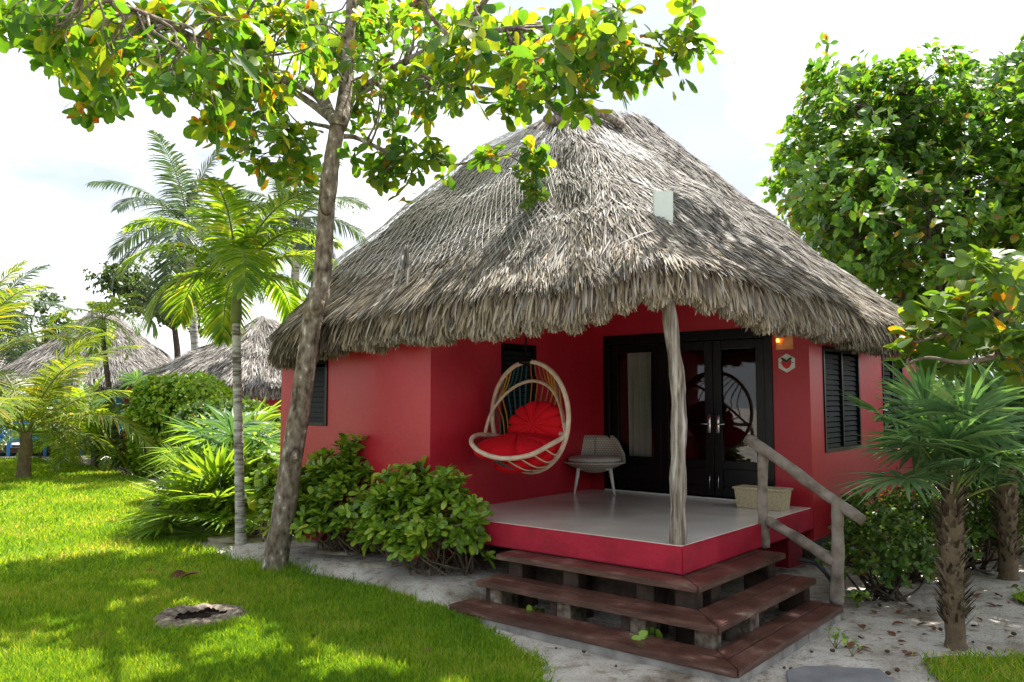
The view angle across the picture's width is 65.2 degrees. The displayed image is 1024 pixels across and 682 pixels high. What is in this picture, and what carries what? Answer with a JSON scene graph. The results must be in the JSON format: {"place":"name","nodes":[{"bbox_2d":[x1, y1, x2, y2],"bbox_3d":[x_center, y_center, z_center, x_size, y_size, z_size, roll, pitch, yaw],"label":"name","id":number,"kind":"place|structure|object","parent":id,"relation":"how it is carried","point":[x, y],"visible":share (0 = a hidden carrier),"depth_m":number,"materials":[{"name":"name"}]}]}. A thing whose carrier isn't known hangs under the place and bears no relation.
{"place":"outdoors","nodes":[
{"label":"outdoors","id":0,"kind":"place"},
{"bbox_2d":[0,353,10,367],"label":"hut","id":1,"kind":"object","parent":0,"point":[1,363],"visible":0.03,"depth_m":35.95,"materials":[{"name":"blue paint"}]},
{"bbox_2d":[78,455,110,460],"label":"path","id":2,"kind":"structure","parent":0,"point":[85,458],"depth_m":26.16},
{"bbox_2d":[0,456,1023,681],"bbox_3d":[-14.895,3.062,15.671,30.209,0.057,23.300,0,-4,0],"label":"lawn","id":3,"kind":"structure","parent":0,"point":[98,545],"depth_m":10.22,"materials":[{"name":"green plant"}]},
{"bbox_2d":[8,400,89,462],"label":"clump palm","id":4,"kind":"object","parent":3,"relation":"on","point":[42,435],"visible":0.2,"depth_m":24.66,"materials":[{"name":"green plant"}]},
{"bbox_2d":[0,259,111,465],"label":"young coconut palm","id":5,"kind":"object","parent":3,"relation":"on","point":[69,449],"visible":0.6,"depth_m":20.98,"materials":[{"name":"green plant"}]},
{"bbox_2d":[14,395,116,463],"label":"clump palm","id":6,"kind":"object","parent":3,"relation":"on","point":[56,444],"visible":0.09,"depth_m":24.41,"materials":[{"name":"green plant"}]},
{"bbox_2d":[0,332,159,478],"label":"young coconut palm","id":7,"kind":"object","parent":3,"relation":"on","point":[31,409],"visible":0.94,"depth_m":19.56,"materials":[{"name":"green plant"}]},
{"bbox_2d":[41,390,147,472],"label":"clump palm","id":8,"kind":"object","parent":3,"relation":"on","point":[91,428],"visible":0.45,"depth_m":22.11,"materials":[{"name":"green plant"}]},
{"bbox_2d":[168,570,185,577],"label":"dead leaf","id":9,"kind":"object","parent":3,"relation":"on","point":[176,573],"visible":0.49,"depth_m":8.66,"materials":[{"name":"brown plant"}]},
{"bbox_2d":[181,571,197,578],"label":"dead leaf","id":10,"kind":"object","parent":3,"relation":"on","point":[192,572],"visible":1,"depth_m":8.55,"materials":[{"name":"brown plant"}]},
{"bbox_2d":[151,603,251,628],"bbox_3d":[-2.764,2.576,7.141,0.891,0.346,0.864,0,-4,0],"label":"concrete ring","id":11,"kind":"object","parent":3,"relation":"on","point":[179,615],"visible":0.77,"depth_m":7.18,"materials":[{"name":"concrete"}]},
{"bbox_2d":[0,0,734,571],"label":"almond tree","id":12,"kind":"object","parent":3,"relation":"on","point":[78,40],"visible":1,"depth_m":8.08,"materials":[{"name":"green plant"}]},
{"bbox_2d":[510,165,550,210],"bbox_3d":[0.198,-1.650,8.650,0.390,0.522,0.336,4,-5,-41],"label":"leaf cluster","id":13,"kind":"object","parent":12,"relation":"attached to","point":[535,195],"visible":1,"depth_m":8.62,"materials":[{"name":"green plant"}]},
{"bbox_2d":[0,442,1023,681],"bbox_3d":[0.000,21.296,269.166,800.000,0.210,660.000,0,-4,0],"label":"ground","id":14,"kind":"structure","parent":0,"point":[573,665],"depth_m":7.33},
{"bbox_2d":[0,396,58,457],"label":"clump palm","id":15,"kind":"object","parent":14,"relation":"on","point":[39,451],"visible":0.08,"depth_m":26.70,"materials":[{"name":"green plant"}]},
{"bbox_2d":[0,289,74,358],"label":"broadleaf tree","id":16,"kind":"object","parent":14,"relation":"on","point":[44,295],"visible":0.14,"depth_m":39.08,"materials":[{"name":"green plant"}]},
{"bbox_2d":[0,264,77,365],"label":"coconut palm","id":17,"kind":"object","parent":14,"relation":"on","point":[23,350],"visible":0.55,"depth_m":32.46,"materials":[{"name":"green plant"}]},
{"bbox_2d":[43,375,123,454],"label":"clump palm","id":18,"kind":"object","parent":14,"relation":"on","point":[81,391],"visible":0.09,"depth_m":28.08,"materials":[{"name":"green plant"}]},
{"bbox_2d":[0,310,173,455],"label":"hut","id":19,"kind":"object","parent":14,"relation":"on","point":[148,356],"visible":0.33,"depth_m":30.02,"materials":[{"name":"grey plant"}]},
{"bbox_2d":[47,292,153,435],"bbox_3d":[-13.183,1.181,25.436,3.316,5.397,2.823,0,-4,0],"label":"feather palm","id":20,"kind":"object","parent":14,"relation":"on","point":[94,306],"visible":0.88,"depth_m":25.39,"materials":[{"name":"green plant"}]},
{"bbox_2d":[88,450,118,463],"bbox_3d":[-12.349,3.540,24.390,0.950,0.410,0.400,0,-4,0],"label":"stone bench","id":21,"kind":"object","parent":14,"relation":"on","point":[92,460],"visible":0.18,"depth_m":24.21,"materials":[{"name":"stone"}]},
{"bbox_2d":[87,432,122,463],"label":"shrub","id":22,"kind":"object","parent":14,"relation":"on","point":[119,436],"visible":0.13,"depth_m":24.11,"materials":[{"name":"green plant"}]},
{"bbox_2d":[90,367,157,430],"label":"fan palm","id":23,"kind":"object","parent":14,"relation":"on","point":[137,374],"visible":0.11,"depth_m":22.47,"materials":[{"name":"green plant"}]},
{"bbox_2d":[108,439,140,474],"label":"shrub","id":24,"kind":"object","parent":14,"relation":"on","point":[122,446],"visible":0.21,"depth_m":20.30,"materials":[{"name":"green plant"}]},
{"bbox_2d":[82,246,241,359],"bbox_3d":[-15.996,0.190,37.196,6.820,9.074,5.556,-2,-5,30],"label":"broadleaf tree","id":25,"kind":"object","parent":14,"relation":"on","point":[135,282],"visible":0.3,"depth_m":36.31,"materials":[{"name":"green plant"}]},
{"bbox_2d":[121,370,232,477],"bbox_3d":[-8.474,2.170,20.651,2.867,2.881,2.269,0,-4,0],"label":"hedge","id":26,"kind":"object","parent":14,"relation":"on","point":[153,397],"visible":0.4,"depth_m":19.96,"materials":[{"name":"green plant"}]},
{"bbox_2d":[150,485,210,519],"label":"shrub","id":27,"kind":"object","parent":14,"relation":"on","point":[156,503],"visible":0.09,"depth_m":12.59,"materials":[{"name":"green plant"}]},
{"bbox_2d":[102,433,268,543],"bbox_3d":[-4.450,2.368,11.677,2.903,2.037,2.843,0,-4,0],"label":"fan palm","id":28,"kind":"object","parent":14,"relation":"on","point":[191,506],"visible":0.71,"depth_m":11.25,"materials":[{"name":"green plant"}]},
{"bbox_2d":[85,129,300,349],"bbox_3d":[-10.803,-1.458,26.971,6.226,10.869,6.867,-3,-5,38],"label":"coconut palm","id":29,"kind":"object","parent":14,"relation":"on","point":[167,231],"visible":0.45,"depth_m":26.97,"materials":[{"name":"green plant"}]},
{"bbox_2d":[108,314,281,452],"bbox_3d":[-8.087,1.319,26.476,8.529,4.329,7.889,1,-4,-9],"label":"hut","id":30,"kind":"object","parent":14,"relation":"on","point":[261,379],"visible":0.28,"depth_m":23.54,"materials":[{"name":"grey plant"}]},
{"bbox_2d":[136,400,280,523],"bbox_3d":[-4.757,2.274,13.691,3.185,2.773,3.367,2,-5,-31],"label":"fan palm","id":31,"kind":"object","parent":14,"relation":"on","point":[266,416],"visible":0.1,"depth_m":13.59,"materials":[{"name":"green plant"}]},
{"bbox_2d":[159,404,280,525],"bbox_3d":[-4.252,1.954,12.469,2.525,1.960,2.797,0,-4,0],"label":"fan palm","id":32,"kind":"object","parent":14,"relation":"on","point":[213,440],"visible":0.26,"depth_m":12.20,"materials":[{"name":"green plant"}]},
{"bbox_2d":[207,536,234,543],"bbox_3d":[-3.995,2.752,11.033,0.375,0.120,0.259,0,-4,0],"label":"edging stone","id":33,"kind":"object","parent":14,"relation":"on","point":[222,540],"visible":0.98,"depth_m":10.95,"materials":[{"name":"stone"}]},
{"bbox_2d":[162,395,280,474],"bbox_3d":[-5.588,2.151,15.902,2.325,2.192,2.105,0,-4,0],"label":"hedge","id":34,"kind":"object","parent":14,"relation":"on","point":[187,411],"visible":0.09,"depth_m":15.39,"materials":[{"name":"green plant"}]},
{"bbox_2d":[114,177,344,547],"bbox_3d":[-3.606,0.444,10.485,3.103,4.700,3.126,0,-4,0],"label":"feather palm","id":35,"kind":"object","parent":14,"relation":"on","point":[246,255],"visible":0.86,"depth_m":10.37,"materials":[{"name":"green plant"}]},
{"bbox_2d":[204,434,279,537],"bbox_3d":[-3.739,2.106,11.653,1.377,1.518,1.404,4,-6,-42],"label":"bush","id":36,"kind":"object","parent":14,"relation":"on","point":[263,465],"visible":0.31,"depth_m":11.45,"materials":[{"name":"green plant"}]},
{"bbox_2d":[244,469,267,541],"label":"broadleaf plant","id":37,"kind":"object","parent":14,"relation":"on","point":[248,497],"visible":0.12,"depth_m":10.82,"materials":[{"name":"green plant"}]},
{"bbox_2d":[248,467,297,539],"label":"bush","id":38,"kind":"object","parent":14,"relation":"on","point":[267,477],"visible":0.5,"depth_m":10.43,"materials":[{"name":"green plant"}]},
{"bbox_2d":[215,150,371,300],"bbox_3d":[-6.346,-0.912,23.205,4.486,9.223,4.980,0,-4,0],"label":"coconut palm","id":39,"kind":"object","parent":14,"relation":"on","point":[345,202],"visible":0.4,"depth_m":23.13,"materials":[{"name":"green plant"}]},
{"bbox_2d":[291,538,326,545],"bbox_3d":[-2.602,2.615,10.168,0.591,0.210,0.267,-1,-4,17],"label":"edging stone","id":40,"kind":"object","parent":14,"relation":"on","point":[312,542],"visible":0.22,"depth_m":10.09,"materials":[{"name":"stone"}]},
{"bbox_2d":[241,433,382,557],"bbox_3d":[-2.265,1.899,9.503,1.852,1.628,1.278,0,-4,0],"label":"bush","id":41,"kind":"object","parent":14,"relation":"on","point":[324,481],"visible":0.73,"depth_m":9.25,"materials":[{"name":"green plant"}]},
{"bbox_2d":[316,547,361,554],"bbox_3d":[-2.023,2.571,9.504,0.663,0.205,0.332,-2,-5,28],"label":"edging stone","id":42,"kind":"object","parent":14,"relation":"on","point":[325,550],"visible":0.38,"depth_m":9.45,"materials":[{"name":"stone"}]},
{"bbox_2d":[354,561,397,567],"bbox_3d":[-1.497,2.523,8.853,0.518,0.183,0.370,0,-4,0],"label":"edging stone","id":43,"kind":"object","parent":14,"relation":"on","point":[376,564],"visible":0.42,"depth_m":8.76,"materials":[{"name":"stone"}]},
{"bbox_2d":[353,455,495,576],"bbox_3d":[-0.937,1.930,8.426,1.682,1.411,1.219,-1,-4,16],"label":"bush","id":44,"kind":"object","parent":14,"relation":"on","point":[397,511],"visible":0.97,"depth_m":8.23,"materials":[{"name":"green plant"}]},
{"bbox_2d":[521,604,544,612],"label":"weed","id":45,"kind":"object","parent":14,"relation":"on","point":[529,607],"visible":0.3,"depth_m":7.15,"materials":[{"name":"green plant"}]},
{"bbox_2d":[264,98,921,574],"bbox_3d":[1.847,-0.328,11.996,7.001,6.437,9.488,-3,-5,40],"label":"hut","id":46,"kind":"object","parent":14,"relation":"on","point":[620,306],"visible":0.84,"depth_m":9.36,"materials":[{"name":"grey plant"}]},
{"bbox_2d":[294,359,327,425],"bbox_3d":[-2.548,0.661,10.226,0.688,0.828,0.075,-3,-5,40],"label":"window","id":47,"kind":"structure","parent":46,"relation":"in","point":[319,402],"depth_m":10.12,"materials":[{"name":"black paint"}]},
{"bbox_2d":[392,245,411,288],"bbox_3d":[-1.182,-0.776,8.875,0.189,0.665,0.436,-1,-4,14],"label":"dried sheath","id":48,"kind":"object","parent":46,"relation":"on","point":[404,261],"visible":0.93,"depth_m":8.92,"materials":[{"name":"beige plant"}]},
{"bbox_2d":[501,343,535,434],"bbox_3d":[0.069,0.621,10.024,0.075,1.158,0.678,-3,-5,40],"label":"window","id":49,"kind":"structure","parent":46,"relation":"in","point":[511,354],"depth_m":10.01,"materials":[{"name":"black paint"}]},
{"bbox_2d":[469,336,570,473],"bbox_3d":[0.081,0.330,8.958,1.106,2.314,1.119,0,-4,0],"label":"hanging chair","id":50,"kind":"object","parent":46,"relation":"hanging from","point":[534,439],"visible":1,"depth_m":8.88,"materials":[{"name":"fabric"}]},
{"bbox_2d":[564,435,625,494],"bbox_3d":[1.103,1.650,10.704,0.827,0.753,0.729,0,-4,0],"label":"armchair","id":51,"kind":"object","parent":46,"relation":"on","point":[601,453],"visible":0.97,"depth_m":10.62,"materials":[{"name":"wicker"}]},
{"bbox_2d":[611,343,661,490],"bbox_3d":[1.678,1.018,10.806,0.757,1.940,0.060,-3,-5,40],"label":"door","id":52,"kind":"structure","parent":46,"relation":"in","point":[638,472],"depth_m":10.72,"materials":[{"name":"black paint"}]},
{"bbox_2d":[653,191,672,222],"bbox_3d":[1.476,-1.285,7.914,0.191,0.352,0.244,0,-4,0],"label":"panel box","id":53,"kind":"object","parent":46,"relation":"attached to","point":[662,204],"visible":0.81,"depth_m":7.81,"materials":[{"name":"plastic"}]},
{"bbox_2d":[660,341,714,495],"bbox_3d":[2.241,0.982,10.299,0.742,1.940,0.121,-3,-5,40],"label":"door","id":54,"kind":"structure","parent":46,"relation":"in","point":[700,472],"depth_m":10.20,"materials":[{"name":"black paint"}]},
{"bbox_2d":[712,338,765,496],"bbox_3d":[2.789,0.949,9.844,0.667,1.940,0.121,-3,-5,40],"label":"door","id":55,"kind":"structure","parent":46,"relation":"in","point":[728,474],"depth_m":9.90,"materials":[{"name":"black paint"}]},
{"bbox_2d":[732,484,792,510],"bbox_3d":[2.859,1.789,9.151,0.612,0.236,0.299,-3,-5,40],"label":"planter box","id":56,"kind":"object","parent":46,"relation":"on","point":[779,498],"visible":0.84,"depth_m":9.08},
{"bbox_2d":[774,333,793,349],"bbox_3d":[3.219,-0.018,9.496,0.210,0.240,0.069,-3,-5,40],"label":"wall lamp","id":57,"kind":"object","parent":46,"relation":"attached to","point":[784,343],"visible":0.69,"depth_m":9.51,"materials":[{"name":"orange glass"}]},
{"bbox_2d":[778,354,794,371],"bbox_3d":[3.249,0.261,9.477,0.194,0.224,0.023,-3,-5,40],"label":"wall sign","id":58,"kind":"object","parent":46,"relation":"attached to","point":[786,362],"visible":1,"depth_m":9.47,"materials":[{"name":"white paint"}]},
{"bbox_2d":[744,434,865,604],"bbox_3d":[2.771,1.674,7.707,0.173,1.504,1.324,3,-5,-33],"label":"handrail","id":59,"kind":"object","parent":46,"relation":"attached to","point":[834,559],"visible":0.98,"depth_m":7.59,"materials":[{"name":"grey wood"}]},
{"bbox_2d":[822,346,861,452],"bbox_3d":[4.179,0.738,10.187,0.075,1.288,1.398,-3,-5,40],"label":"window","id":60,"kind":"structure","parent":46,"relation":"in","point":[841,371],"depth_m":10.15,"materials":[{"name":"black paint"}]},
{"bbox_2d":[881,356,902,435],"bbox_3d":[5.682,0.863,11.989,0.075,1.238,1.098,-3,-5,40],"label":"window","id":61,"kind":"structure","parent":46,"relation":"in","point":[886,373],"depth_m":11.91,"materials":[{"name":"black paint"}]},
{"bbox_2d":[630,627,661,640],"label":"weed","id":62,"kind":"object","parent":14,"relation":"on","point":[642,634],"visible":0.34,"depth_m":6.28,"materials":[{"name":"green plant"}]},
{"bbox_2d":[449,549,843,681],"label":"porch steps","id":63,"kind":"structure","parent":14,"relation":"on","point":[696,611],"depth_m":6.71,"materials":[{"name":"wood"}]},
{"bbox_2d":[797,557,830,581],"bbox_3d":[3.053,2.353,7.930,0.418,0.371,0.187,-1,-4,14],"label":"hose","id":64,"kind":"object","parent":14,"relation":"on","point":[820,567],"visible":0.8,"depth_m":7.91,"materials":[{"name":"black rubber"}]},
{"bbox_2d":[823,627,848,648],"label":"weed","id":65,"kind":"object","parent":14,"relation":"on","point":[836,636],"visible":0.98,"depth_m":6.40,"materials":[{"name":"green plant"}]},
{"bbox_2d":[786,666,894,681],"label":"paving slab","id":66,"kind":"structure","parent":14,"relation":"on","point":[821,674],"depth_m":5.68,"materials":[{"name":"grey concrete"}]},
{"bbox_2d":[843,638,862,655],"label":"weed","id":67,"kind":"object","parent":14,"relation":"on","point":[854,640],"visible":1,"depth_m":6.17,"materials":[{"name":"green plant"}]},
{"bbox_2d":[844,589,871,607],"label":"weed","id":68,"kind":"object","parent":14,"relation":"on","point":[853,592],"visible":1,"depth_m":7.63,"materials":[{"name":"green plant"}]},
{"bbox_2d":[839,489,877,563],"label":"shrub","id":69,"kind":"object","parent":14,"relation":"on","point":[850,500],"visible":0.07,"depth_m":9.63,"materials":[{"name":"green plant"}]},
{"bbox_2d":[815,481,940,601],"bbox_3d":[3.677,1.998,8.066,1.259,1.224,1.177,0,-4,0],"label":"shrub","id":70,"kind":"object","parent":14,"relation":"on","point":[861,539],"visible":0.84,"depth_m":7.83,"materials":[{"name":"green plant"}]},
{"bbox_2d":[755,31,1023,483],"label":"broadleaf tree","id":71,"kind":"object","parent":14,"relation":"on","point":[876,168],"visible":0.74,"depth_m":15.69,"materials":[{"name":"green plant"}]},
{"bbox_2d":[887,631,895,635],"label":"dry leaf","id":72,"kind":"object","parent":14,"relation":"on","point":[892,633],"visible":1,"depth_m":6.75,"materials":[{"name":"brown plant"}]},
{"bbox_2d":[856,482,983,583],"bbox_3d":[4.478,2.120,8.887,1.299,1.099,1.368,-2,-5,30],"label":"shrub","id":73,"kind":"object","parent":14,"relation":"on","point":[920,509],"visible":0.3,"depth_m":8.74,"materials":[{"name":"green plant"}]},
{"bbox_2d":[835,356,1023,650],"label":"fan palm","id":74,"kind":"object","parent":14,"relation":"on","point":[936,428],"visible":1,"depth_m":6.38,"materials":[{"name":"green plant"}]},
{"bbox_2d":[896,456,974,508],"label":"shrub","id":75,"kind":"object","parent":14,"relation":"on","point":[911,485],"visible":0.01,"depth_m":11.79,"materials":[{"name":"green plant"}]},
{"bbox_2d":[859,353,1023,580],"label":"fan palm","id":76,"kind":"object","parent":14,"relation":"on","point":[1006,498],"visible":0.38,"depth_m":8.79,"materials":[{"name":"green plant"}]},
{"bbox_2d":[883,62,1023,394],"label":"almond tree","id":77,"kind":"object","parent":14,"relation":"on","point":[1001,284],"visible":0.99,"depth_m":7.08,"materials":[{"name":"green plant"}]},
{"bbox_2d":[910,441,1023,558],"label":"shrub","id":78,"kind":"object","parent":14,"relation":"on","point":[985,542],"visible":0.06,"depth_m":9.96,"materials":[{"name":"green plant"}]},
{"bbox_2d":[916,476,1023,575],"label":"shrub","id":79,"kind":"object","parent":14,"relation":"on","point":[979,526],"visible":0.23,"depth_m":9.20,"materials":[{"name":"green plant"}]},
{"bbox_2d":[923,655,1023,681],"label":"lawn patch","id":80,"kind":"object","parent":14,"relation":"on","point":[938,664],"visible":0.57,"depth_m":5.87,"materials":[{"name":"plant"}]},
{"bbox_2d":[936,316,1015,449],"bbox_3d":[9.618,1.308,15.385,4.132,3.652,3.445,0,-4,0],"label":"shrub","id":81,"kind":"object","parent":14,"relation":"on","point":[996,362],"visible":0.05,"depth_m":15.27,"materials":[{"name":"green plant"}]},
{"bbox_2d":[974,353,1023,508],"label":"shrub","id":82,"kind":"object","parent":14,"relation":"on","point":[983,364],"depth_m":12.78,"materials":[{"name":"green plant"}]},
{"bbox_2d":[1013,591,1023,601],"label":"lawn patch","id":83,"kind":"object","parent":14,"relation":"on","point":[1017,594],"visible":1,"depth_m":7.95,"materials":[{"name":"plant"}]},
{"bbox_2d":[1017,474,1023,525],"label":"shrub","id":84,"kind":"object","parent":14,"relation":"on","point":[1021,499],"visible":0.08,"depth_m":10.08,"materials":[{"name":"green plant"}]},
{"bbox_2d":[0,0,1023,364],"label":"sky","id":85,"kind":"structure","parent":0,"point":[49,215],"materials":[{"name":"white"}]}
]}

